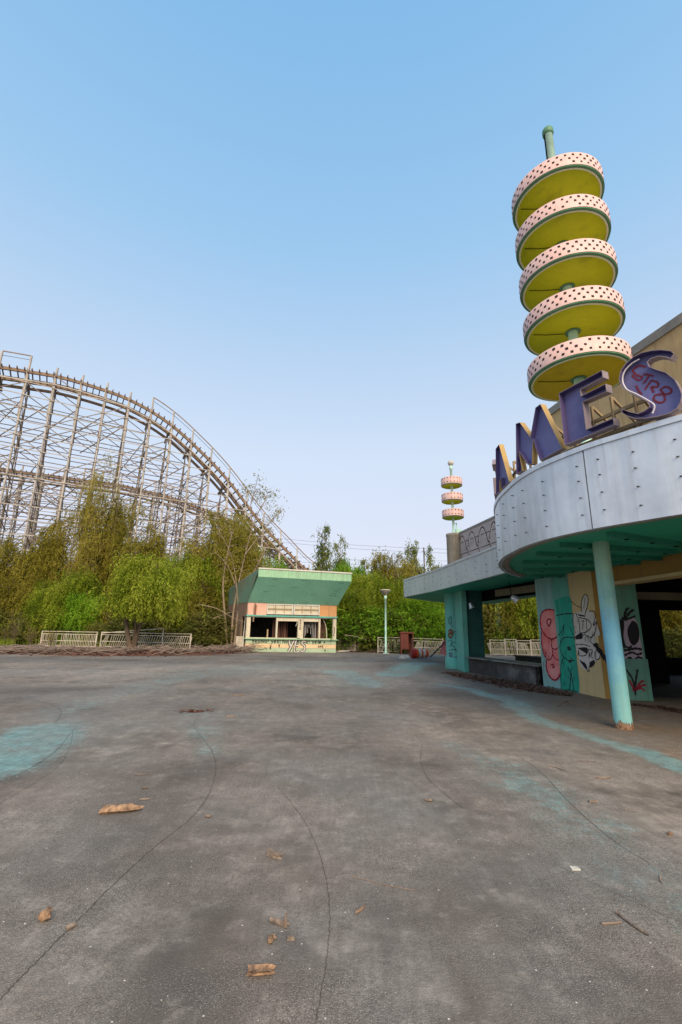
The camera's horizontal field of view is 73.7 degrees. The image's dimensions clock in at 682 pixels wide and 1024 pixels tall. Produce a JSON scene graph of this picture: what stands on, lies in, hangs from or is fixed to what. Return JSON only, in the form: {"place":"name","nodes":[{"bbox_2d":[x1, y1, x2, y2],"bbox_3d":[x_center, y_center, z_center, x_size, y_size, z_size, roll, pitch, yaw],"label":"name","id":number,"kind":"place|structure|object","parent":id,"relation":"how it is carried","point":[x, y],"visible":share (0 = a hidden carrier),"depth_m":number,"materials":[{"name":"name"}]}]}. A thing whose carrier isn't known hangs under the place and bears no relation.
{"place":"outdoors","nodes":[
{"label":"outdoors","id":0,"kind":"place"},
{"bbox_2d":[0,644,681,1023],"bbox_3d":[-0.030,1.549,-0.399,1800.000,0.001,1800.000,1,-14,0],"label":"ground","id":1,"kind":"structure","parent":0,"point":[488,922],"depth_m":3.47,"materials":[{"name":"concrete"}]},
{"bbox_2d":[0,609,29,643],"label":"shrub","id":2,"kind":"object","parent":1,"relation":"on","point":[14,635],"visible":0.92,"depth_m":32.40,"materials":[{"name":"green plant"}]},
{"bbox_2d":[23,625,40,644],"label":"shrub","id":3,"kind":"object","parent":1,"relation":"on","point":[31,637],"visible":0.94,"depth_m":31.84,"materials":[{"name":"green plant"}]},
{"bbox_2d":[38,906,52,921],"bbox_3d":[-1.648,2.243,2.536,0.065,0.060,0.054,1,-14,0],"label":"wood scrap","id":4,"kind":"object","parent":1,"relation":"on","point":[44,915],"visible":1,"depth_m":2.52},
{"bbox_2d":[40,631,97,646],"bbox_3d":[-19.205,8.983,32.081,3.955,1.110,0.062,1,-14,0],"label":"railing","id":5,"kind":"object","parent":1,"relation":"on","point":[64,640],"visible":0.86,"depth_m":32.08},
{"bbox_2d":[98,803,143,814],"bbox_3d":[-1.935,2.616,4.014,0.377,0.064,0.069,5,-15,-16],"label":"split log","id":6,"kind":"object","parent":1,"relation":"on","point":[115,808],"visible":1,"depth_m":4.00,"materials":[{"name":"brown wood"}]},
{"bbox_2d":[0,642,269,656],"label":"fallen brush","id":7,"kind":"object","parent":1,"relation":"on","point":[102,651],"visible":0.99,"depth_m":25.05,"materials":[{"name":"brown plant"}]},
{"bbox_2d":[80,550,205,647],"bbox_3d":[-12.402,5.632,28.897,5.420,6.488,5.877,-5,-16,24],"label":"tree","id":8,"kind":"object","parent":1,"relation":"on","point":[141,590],"visible":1,"depth_m":27.87,"materials":[{"name":"green plant"}]},
{"bbox_2d":[99,632,191,648],"bbox_3d":[-13.836,9.109,32.170,6.996,1.110,0.069,-1,-15,9],"label":"railing","id":9,"kind":"object","parent":1,"relation":"on","point":[190,639],"visible":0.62,"depth_m":32.14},
{"bbox_2d":[166,609,233,648],"bbox_3d":[-10.140,8.971,33.917,5.096,3.342,4.798,4,-15,-9],"label":"shrub","id":10,"kind":"object","parent":1,"relation":"on","point":[200,631],"visible":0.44,"depth_m":33.29,"materials":[{"name":"green plant"}]},
{"bbox_2d":[179,604,262,649],"bbox_3d":[-9.163,8.873,34.184,5.588,3.811,5.962,-8,-17,31],"label":"shrub","id":11,"kind":"object","parent":1,"relation":"on","point":[215,624],"visible":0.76,"depth_m":33.15,"materials":[{"name":"green plant"}]},
{"bbox_2d":[204,473,284,644],"bbox_3d":[-7.497,3.362,34.851,6.714,13.225,3.131,1,-14,0],"label":"tree","id":12,"kind":"object","parent":1,"relation":"on","point":[243,559],"visible":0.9,"depth_m":34.95,"materials":[{"name":"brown plant"}]},
{"bbox_2d":[246,964,276,975],"bbox_3d":[-0.377,2.182,2.168,0.143,0.039,0.047,1,-14,0],"label":"wood scrap","id":13,"kind":"object","parent":1,"relation":"on","point":[260,969],"visible":1,"depth_m":2.16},
{"bbox_2d":[0,636,540,654],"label":"grass","id":14,"kind":"structure","parent":1,"relation":"on","point":[3,643],"depth_m":33.95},
{"bbox_2d":[266,848,282,859],"bbox_3d":[-0.482,2.471,3.288,0.144,0.036,0.048,-10,-18,37],"label":"wood scrap","id":15,"kind":"object","parent":1,"relation":"on","point":[272,853],"visible":1,"depth_m":3.27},
{"bbox_2d":[269,916,289,928],"bbox_3d":[-0.339,2.285,2.534,0.134,0.025,0.026,-6,-16,27],"label":"wood scrap","id":16,"kind":"object","parent":1,"relation":"on","point":[275,920],"visible":1,"depth_m":2.53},
{"bbox_2d":[227,567,351,652],"bbox_3d":[-4.102,7.365,33.450,8.874,5.653,6.139,3,-15,-8],"label":"kiosk","id":17,"kind":"object","parent":1,"relation":"on","point":[280,609],"visible":0.99,"depth_m":31.92,"materials":[{"name":"green wood"}]},
{"bbox_2d":[277,617,297,638],"bbox_3d":[-3.748,8.130,31.903,1.412,1.462,0.056,3,-15,-8],"label":"window frame","id":18,"kind":"structure","parent":17,"relation":"in","point":[279,618],"depth_m":32.00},
{"bbox_2d":[0,662,679,1023],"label":"slab joints","id":19,"kind":"object","parent":1,"relation":"on","point":[312,837],"visible":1,"depth_m":3.23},
{"bbox_2d":[328,615,379,652],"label":"shrub","id":20,"kind":"object","parent":1,"relation":"on","point":[355,639],"visible":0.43,"depth_m":33.83,"materials":[{"name":"green plant"}]},
{"bbox_2d":[380,589,390,653],"bbox_3d":[3.220,7.855,32.845,0.840,4.509,0.840,1,-14,0],"label":"street lamp","id":21,"kind":"object","parent":1,"relation":"on","point":[385,592],"visible":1,"depth_m":32.90,"materials":[{"name":"metal"}]},
{"bbox_2d":[377,637,399,652],"bbox_3d":[3.557,9.668,33.042,2.006,1.110,0.077,6,-15,-20],"label":"railing","id":22,"kind":"object","parent":1,"relation":"on","point":[387,645],"visible":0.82,"depth_m":32.94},
{"bbox_2d":[365,608,423,652],"bbox_3d":[4.238,9.335,34.970,5.854,3.839,5.511,10,-17,-31],"label":"shrub","id":23,"kind":"object","parent":1,"relation":"on","point":[393,627],"visible":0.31,"depth_m":34.17,"materials":[{"name":"green plant"}]},
{"bbox_2d":[399,632,413,653],"bbox_3d":[4.624,9.233,32.058,0.980,1.500,0.750,1,-14,0],"label":"rusty cabinet","id":24,"kind":"object","parent":1,"relation":"on","point":[406,640],"visible":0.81,"depth_m":31.86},
{"bbox_2d":[397,614,434,651],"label":"shrub","id":25,"kind":"object","parent":1,"relation":"on","point":[420,629],"visible":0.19,"depth_m":34.40,"materials":[{"name":"green plant"}]},
{"bbox_2d":[409,648,428,658],"bbox_3d":[4.665,8.420,27.078,1.064,0.600,0.600,4,-15,-9],"label":"traffic drum","id":26,"kind":"object","parent":1,"relation":"on","point":[416,653],"visible":1,"depth_m":26.90,"materials":[{"name":"red plastic"}]},
{"bbox_2d":[412,638,442,653],"bbox_3d":[6.257,9.600,32.579,2.676,1.110,0.077,6,-15,-19],"label":"railing","id":27,"kind":"object","parent":1,"relation":"on","point":[425,647],"visible":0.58,"depth_m":32.58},
{"bbox_2d":[410,620,445,653],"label":"shrub","id":28,"kind":"object","parent":1,"relation":"on","point":[427,639],"visible":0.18,"depth_m":33.84,"materials":[{"name":"green plant"}]},
{"bbox_2d":[487,640,505,655],"bbox_3d":[10.965,9.582,32.118,1.345,1.090,0.065,2,-15,-5],"label":"railing","id":29,"kind":"object","parent":1,"relation":"on","point":[499,648],"visible":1,"depth_m":32.10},
{"bbox_2d":[441,671,573,695],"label":"leaf litter","id":30,"kind":"object","parent":1,"relation":"on","point":[502,682],"visible":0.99,"depth_m":14.23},
{"bbox_2d":[502,639,516,654],"bbox_3d":[11.954,9.609,32.268,1.101,1.150,0.067,3,-15,-7],"label":"railing","id":31,"kind":"object","parent":1,"relation":"on","point":[512,652],"visible":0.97,"depth_m":32.26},
{"bbox_2d":[514,640,531,655],"bbox_3d":[12.844,9.619,32.120,1.227,1.090,0.066,3,-15,-6],"label":"railing","id":32,"kind":"object","parent":1,"relation":"on","point":[522,649],"visible":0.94,"depth_m":32.10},
{"bbox_2d":[403,414,681,729],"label":"arcade pavilion","id":33,"kind":"structure","parent":1,"relation":"on","point":[586,550],"depth_m":10.84,"materials":[{"name":"metal"}]},
{"bbox_2d":[441,460,463,563],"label":"sign tower","id":34,"kind":"structure","parent":33,"relation":"on","point":[452,499],"depth_m":24.50,"materials":[{"name":"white metal"}]},
{"bbox_2d":[458,516,496,558],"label":"parapet wall","id":35,"kind":"structure","parent":33,"relation":"on","point":[478,537],"depth_m":22.07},
{"bbox_2d":[511,125,631,443],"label":"sign tower","id":36,"kind":"structure","parent":33,"relation":"on","point":[571,300],"depth_m":14.81,"materials":[{"name":"yellow metal"}]},
{"bbox_2d":[510,385,681,478],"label":"steel scaffold","id":37,"kind":"object","parent":33,"relation":"on","point":[614,412],"visible":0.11,"depth_m":7.87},
{"bbox_2d":[492,459,497,499],"bbox_3d":[4.308,-0.769,12.459,0.133,1.170,1.163,-6,-16,25],"label":"sign letter","id":38,"kind":"object","parent":37,"relation":"attached to","point":[494,469],"visible":0.34,"depth_m":11.96,"materials":[{"name":"purple paint"}]},
{"bbox_2d":[496,444,512,494],"bbox_3d":[3.944,-1.117,11.076,0.113,1.140,1.051,0,-14,3],"label":"sign letter","id":39,"kind":"object","parent":37,"relation":"attached to","point":[504,477],"visible":0.82,"depth_m":11.16,"materials":[{"name":"purple paint"}]},
{"bbox_2d":[516,404,567,474],"bbox_3d":[4.048,-1.565,9.371,0.123,1.160,1.518,4,-15,-11],"label":"sign letter","id":40,"kind":"object","parent":37,"relation":"attached to","point":[542,439],"visible":0.92,"depth_m":9.39,"materials":[{"name":"purple paint"}]},
{"bbox_2d":[559,370,619,446],"bbox_3d":[4.389,-1.836,8.095,0.153,1.060,0.967,8,-16,-24],"label":"sign letter","id":41,"kind":"object","parent":37,"relation":"attached to","point":[575,400],"visible":1,"depth_m":8.21,"materials":[{"name":"purple paint"}]},
{"bbox_2d":[619,350,681,420],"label":"sign letter","id":42,"kind":"object","parent":37,"relation":"attached to","point":[659,392],"visible":1,"depth_m":7.10,"materials":[{"name":"purple paint"}]},
{"bbox_2d":[615,911,649,935],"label":"twig","id":43,"kind":"object","parent":1,"relation":"on","point":[631,923],"visible":1,"depth_m":2.58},
{"bbox_2d":[630,703,681,712],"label":"leaf litter","id":44,"kind":"object","parent":1,"relation":"on","point":[666,708],"visible":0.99,"depth_m":10.29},
{"bbox_2d":[660,610,681,634],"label":"tree","id":45,"kind":"object","parent":1,"relation":"on","point":[675,615],"visible":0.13,"depth_m":28.38,"materials":[{"name":"green plant"}]},
{"bbox_2d":[662,627,681,657],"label":"shrub","id":46,"kind":"object","parent":1,"relation":"on","point":[666,643],"visible":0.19,"depth_m":25.15,"materials":[{"name":"green plant"}]},
{"bbox_2d":[662,625,681,657],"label":"shrub","id":47,"kind":"object","parent":1,"relation":"on","point":[676,636],"visible":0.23,"depth_m":25.77,"materials":[{"name":"green plant"}]},
{"bbox_2d":[663,626,681,657],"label":"shrub","id":48,"kind":"object","parent":1,"relation":"on","point":[679,638],"visible":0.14,"depth_m":25.73,"materials":[{"name":"green plant"}]},
{"bbox_2d":[0,0,681,573],"label":"sky","id":49,"kind":"structure","parent":0,"point":[287,227],"materials":[{"name":"blue"}]},
{"bbox_2d":[548,312,681,453],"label":"hall building","id":50,"kind":"structure","parent":0,"point":[667,335],"depth_m":16.60,"materials":[{"name":"beige paint"}]},
{"label":"soil","id":51,"kind":"structure","parent":0,"visible":0},
{"bbox_2d":[0,605,24,640],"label":"shrub","id":52,"kind":"object","parent":51,"relation":"on","point":[3,617],"visible":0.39,"depth_m":35.22,"materials":[{"name":"green plant"}]},
{"bbox_2d":[0,571,26,634],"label":"tree","id":53,"kind":"object","parent":51,"relation":"on","point":[10,588],"visible":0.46,"depth_m":36.95,"materials":[{"name":"green plant"}]},
{"bbox_2d":[0,609,34,644],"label":"shrub","id":54,"kind":"object","parent":51,"relation":"on","point":[5,622],"visible":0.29,"depth_m":35.37,"materials":[{"name":"green plant"}]},
{"bbox_2d":[0,534,41,593],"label":"tree","id":55,"kind":"object","parent":51,"relation":"on","point":[7,547],"visible":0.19,"depth_m":39.25,"materials":[{"name":"green plant"}]},
{"bbox_2d":[0,566,51,637],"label":"tree","id":56,"kind":"object","parent":51,"relation":"on","point":[21,597],"visible":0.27,"depth_m":36.72,"materials":[{"name":"green plant"}]},
{"bbox_2d":[0,579,68,635],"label":"tree","id":57,"kind":"object","parent":51,"relation":"on","point":[32,607],"visible":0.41,"depth_m":35.78,"materials":[{"name":"green plant"}]},
{"bbox_2d":[1,511,76,619],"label":"tree","id":58,"kind":"object","parent":51,"relation":"on","point":[42,557],"visible":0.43,"depth_m":39.21,"materials":[{"name":"green plant"}]},
{"bbox_2d":[17,613,64,644],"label":"shrub","id":59,"kind":"object","parent":51,"relation":"on","point":[36,629],"visible":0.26,"depth_m":35.26,"materials":[{"name":"green plant"}]},
{"bbox_2d":[25,615,81,644],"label":"shrub","id":60,"kind":"object","parent":51,"relation":"on","point":[56,636],"visible":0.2,"depth_m":35.14,"materials":[{"name":"green plant"}]},
{"bbox_2d":[42,504,79,585],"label":"tree","id":61,"kind":"object","parent":51,"relation":"on","point":[61,540],"visible":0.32,"depth_m":40.43,"materials":[{"name":"green plant"}]},
{"bbox_2d":[46,615,87,643],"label":"shrub","id":62,"kind":"object","parent":51,"relation":"on","point":[67,633],"visible":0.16,"depth_m":35.19,"materials":[{"name":"green plant"}]},
{"bbox_2d":[30,563,109,632],"bbox_3d":[-21.890,7.445,37.227,5.380,6.685,5.379,-2,-15,12],"label":"tree","id":63,"kind":"object","parent":51,"relation":"on","point":[61,591],"visible":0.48,"depth_m":36.19,"materials":[{"name":"green plant"}]},
{"bbox_2d":[36,588,108,644],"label":"tree","id":64,"kind":"object","parent":51,"relation":"on","point":[77,618],"visible":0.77,"depth_m":35.72,"materials":[{"name":"green plant"}]},
{"bbox_2d":[55,473,100,579],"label":"tree","id":65,"kind":"object","parent":51,"relation":"on","point":[78,533],"visible":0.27,"depth_m":40.60,"materials":[{"name":"green plant"}]},
{"bbox_2d":[67,620,108,645],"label":"shrub","id":66,"kind":"object","parent":51,"relation":"on","point":[94,628],"visible":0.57,"depth_m":35.10,"materials":[{"name":"green plant"}]},
{"bbox_2d":[70,443,118,603],"bbox_3d":[-21.653,2.307,39.581,3.254,17.918,3.320,7,-16,-21],"label":"tree","id":67,"kind":"object","parent":51,"relation":"on","point":[86,555],"visible":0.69,"depth_m":39.60,"materials":[{"name":"green plant"}]},
{"bbox_2d":[93,612,126,644],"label":"shrub","id":68,"kind":"object","parent":51,"relation":"on","point":[111,626],"visible":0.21,"depth_m":35.07,"materials":[{"name":"green plant"}]},
{"bbox_2d":[73,493,151,624],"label":"tree","id":69,"kind":"object","parent":51,"relation":"on","point":[107,524],"visible":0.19,"depth_m":41.10,"materials":[{"name":"green plant"}]},
{"bbox_2d":[95,481,129,624],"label":"tree","id":70,"kind":"object","parent":51,"relation":"on","point":[116,537],"visible":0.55,"depth_m":39.97,"materials":[{"name":"green plant"}]},
{"bbox_2d":[93,531,166,624],"bbox_3d":[-18.096,6.606,39.329,6.746,9.536,6.975,3,-15,-6],"label":"tree","id":71,"kind":"object","parent":51,"relation":"on","point":[134,550],"visible":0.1,"depth_m":38.42,"materials":[{"name":"green plant"}]},
{"bbox_2d":[96,613,174,647],"bbox_3d":[-15.593,9.315,35.706,5.358,3.784,5.832,4,-15,-13],"label":"shrub","id":72,"kind":"object","parent":51,"relation":"on","point":[122,623],"visible":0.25,"depth_m":34.41,"materials":[{"name":"green plant"}]},
{"bbox_2d":[114,613,183,646],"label":"shrub","id":73,"kind":"object","parent":51,"relation":"on","point":[151,624],"visible":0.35,"depth_m":34.57,"materials":[{"name":"green plant"}]},
{"bbox_2d":[131,517,170,563],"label":"tree","id":74,"kind":"object","parent":51,"relation":"on","point":[155,540],"visible":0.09,"depth_m":40.14,"materials":[{"name":"green plant"}]},
{"bbox_2d":[0,463,309,569],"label":"roller coaster","id":75,"kind":"object","parent":51,"relation":"on","point":[168,515],"visible":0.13,"depth_m":76.46,"materials":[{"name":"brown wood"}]},
{"bbox_2d":[0,350,316,573],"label":"roller coaster","id":76,"kind":"object","parent":51,"relation":"on","point":[27,381],"visible":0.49,"depth_m":60.92,"materials":[{"name":"brown wood"}]},
{"bbox_2d":[156,611,193,647],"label":"shrub","id":77,"kind":"object","parent":51,"relation":"on","point":[176,631],"visible":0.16,"depth_m":35.07,"materials":[{"name":"green plant"}]},
{"bbox_2d":[143,549,207,630],"bbox_3d":[-13.157,7.156,37.943,6.519,7.944,6.908,12,-18,-35],"label":"tree","id":78,"kind":"object","parent":51,"relation":"on","point":[188,589],"visible":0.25,"depth_m":36.84,"materials":[{"name":"green plant"}]},
{"bbox_2d":[176,526,210,590],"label":"tree","id":79,"kind":"object","parent":51,"relation":"on","point":[191,547],"visible":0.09,"depth_m":38.87,"materials":[{"name":"green plant"}]},
{"bbox_2d":[170,550,233,630],"bbox_3d":[-11.290,7.133,38.433,6.228,8.316,6.230,-5,-15,21],"label":"tree","id":80,"kind":"object","parent":51,"relation":"on","point":[208,572],"visible":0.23,"depth_m":37.20,"materials":[{"name":"green plant"}]},
{"bbox_2d":[177,575,227,645],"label":"tree","id":81,"kind":"object","parent":51,"relation":"on","point":[203,600],"visible":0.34,"depth_m":35.71,"materials":[{"name":"green plant"}]},
{"bbox_2d":[184,508,256,625],"bbox_3d":[-9.748,5.292,38.839,6.746,12.191,6.975,10,-17,-31],"label":"tree","id":82,"kind":"object","parent":51,"relation":"on","point":[216,538],"visible":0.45,"depth_m":38.56,"materials":[{"name":"green plant"}]},
{"bbox_2d":[216,506,273,593],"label":"tree","id":83,"kind":"object","parent":51,"relation":"on","point":[253,554],"visible":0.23,"depth_m":40.49,"materials":[{"name":"green plant"}]},
{"bbox_2d":[235,545,294,574],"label":"tree","id":84,"kind":"object","parent":51,"relation":"on","point":[275,564],"depth_m":40.44,"materials":[{"name":"green plant"}]},
{"bbox_2d":[308,523,336,570],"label":"tree","id":85,"kind":"object","parent":51,"relation":"on","point":[323,556],"visible":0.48,"depth_m":60.49,"materials":[{"name":"green plant"}]},
{"bbox_2d":[331,533,348,571],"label":"tree","id":86,"kind":"object","parent":51,"relation":"on","point":[339,559],"visible":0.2,"depth_m":62.16,"materials":[{"name":"green plant"}]},
{"bbox_2d":[303,605,384,649],"bbox_3d":[-0.483,9.119,35.212,6.949,4.500,7.408,-8,-17,32],"label":"shrub","id":87,"kind":"object","parent":51,"relation":"on","point":[329,634],"visible":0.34,"depth_m":34.14,"materials":[{"name":"green plant"}]},
{"bbox_2d":[322,585,377,640],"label":"tree","id":88,"kind":"object","parent":51,"relation":"on","point":[355,600],"visible":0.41,"depth_m":35.58,"materials":[{"name":"green plant"}]},
{"bbox_2d":[331,557,370,581],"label":"tree","id":89,"kind":"object","parent":51,"relation":"on","point":[348,568],"visible":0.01,"depth_m":44.82,"materials":[{"name":"green plant"}]},
{"bbox_2d":[344,571,372,594],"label":"tree","id":90,"kind":"object","parent":51,"relation":"on","point":[354,581],"visible":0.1,"depth_m":38.80,"materials":[{"name":"green plant"}]},
{"bbox_2d":[337,610,392,652],"bbox_3d":[1.766,9.397,35.165,5.281,3.679,5.609,10,-17,-31],"label":"shrub","id":91,"kind":"object","parent":51,"relation":"on","point":[367,638],"visible":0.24,"depth_m":33.50,"materials":[{"name":"green plant"}]},
{"bbox_2d":[345,601,394,648],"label":"tree","id":92,"kind":"object","parent":51,"relation":"on","point":[372,609],"visible":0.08,"depth_m":35.09,"materials":[{"name":"green plant"}]},
{"bbox_2d":[331,604,418,651],"bbox_3d":[1.990,9.120,34.800,6.691,4.332,7.132,-13,-20,43],"label":"shrub","id":93,"kind":"object","parent":51,"relation":"on","point":[371,632],"visible":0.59,"depth_m":33.73,"materials":[{"name":"green plant"}]},
{"bbox_2d":[359,567,410,631],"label":"tree","id":94,"kind":"object","parent":51,"relation":"on","point":[377,584],"visible":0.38,"depth_m":36.72,"materials":[{"name":"green plant"}]},
{"bbox_2d":[365,546,404,582],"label":"tree","id":95,"kind":"object","parent":51,"relation":"on","point":[384,567],"visible":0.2,"depth_m":49.18,"materials":[{"name":"green plant"}]},
{"bbox_2d":[382,594,420,642],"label":"tree","id":96,"kind":"object","parent":51,"relation":"on","point":[403,603],"visible":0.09,"depth_m":36.16,"materials":[{"name":"green plant"}]},
{"bbox_2d":[385,557,423,599],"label":"tree","id":97,"kind":"object","parent":51,"relation":"on","point":[405,570],"visible":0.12,"depth_m":47.49,"materials":[{"name":"green plant"}]},
{"bbox_2d":[398,538,425,575],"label":"tree","id":98,"kind":"object","parent":51,"relation":"on","point":[414,555],"visible":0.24,"depth_m":57.51,"materials":[{"name":"green plant"}]},
{"bbox_2d":[384,608,440,652],"bbox_3d":[5.387,9.427,35.184,6.474,3.932,6.073,14,-20,-42],"label":"shrub","id":99,"kind":"object","parent":51,"relation":"on","point":[409,620],"visible":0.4,"depth_m":34.19,"materials":[{"name":"green plant"}]},
{"bbox_2d":[395,581,444,630],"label":"tree","id":100,"kind":"object","parent":51,"relation":"on","point":[417,607],"visible":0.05,"depth_m":35.86,"materials":[{"name":"green plant"}]},
{"bbox_2d":[396,609,445,652],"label":"shrub","id":101,"kind":"object","parent":51,"relation":"on","point":[443,630],"visible":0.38,"depth_m":33.82,"materials":[{"name":"green plant"}]},
{"bbox_2d":[406,599,445,650],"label":"tree","id":102,"kind":"object","parent":51,"relation":"on","point":[425,611],"visible":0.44,"depth_m":34.64,"materials":[{"name":"green plant"}]},
{"bbox_2d":[423,544,441,572],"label":"tree","id":103,"kind":"object","parent":51,"relation":"on","point":[429,557],"visible":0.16,"depth_m":56.72,"materials":[{"name":"green plant"}]},
{"bbox_2d":[482,605,512,653],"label":"shrub","id":104,"kind":"object","parent":51,"relation":"on","point":[488,629],"visible":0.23,"depth_m":35.66,"materials":[{"name":"green plant"}]},
{"bbox_2d":[484,616,526,651],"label":"shrub","id":105,"kind":"object","parent":51,"relation":"on","point":[502,639],"visible":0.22,"depth_m":35.74,"materials":[{"name":"green plant"}]},
{"bbox_2d":[482,598,535,640],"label":"tree","id":106,"kind":"object","parent":51,"relation":"on","point":[509,624],"visible":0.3,"depth_m":35.90,"materials":[{"name":"green plant"}]},
{"bbox_2d":[487,597,539,645],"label":"tree","id":107,"kind":"object","parent":51,"relation":"on","point":[529,606],"visible":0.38,"depth_m":35.67,"materials":[{"name":"green plant"}]},
{"bbox_2d":[492,604,539,652],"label":"shrub","id":108,"kind":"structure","parent":51,"relation":"on","point":[499,619],"depth_m":36.53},
{"bbox_2d":[507,623,538,648],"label":"shrub","id":109,"kind":"object","parent":51,"relation":"on","point":[519,638],"visible":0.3,"depth_m":35.67,"materials":[{"name":"green plant"}]},
{"bbox_2d":[511,610,539,651],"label":"shrub","id":110,"kind":"object","parent":51,"relation":"on","point":[536,636],"visible":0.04,"depth_m":35.48,"materials":[{"name":"green plant"}]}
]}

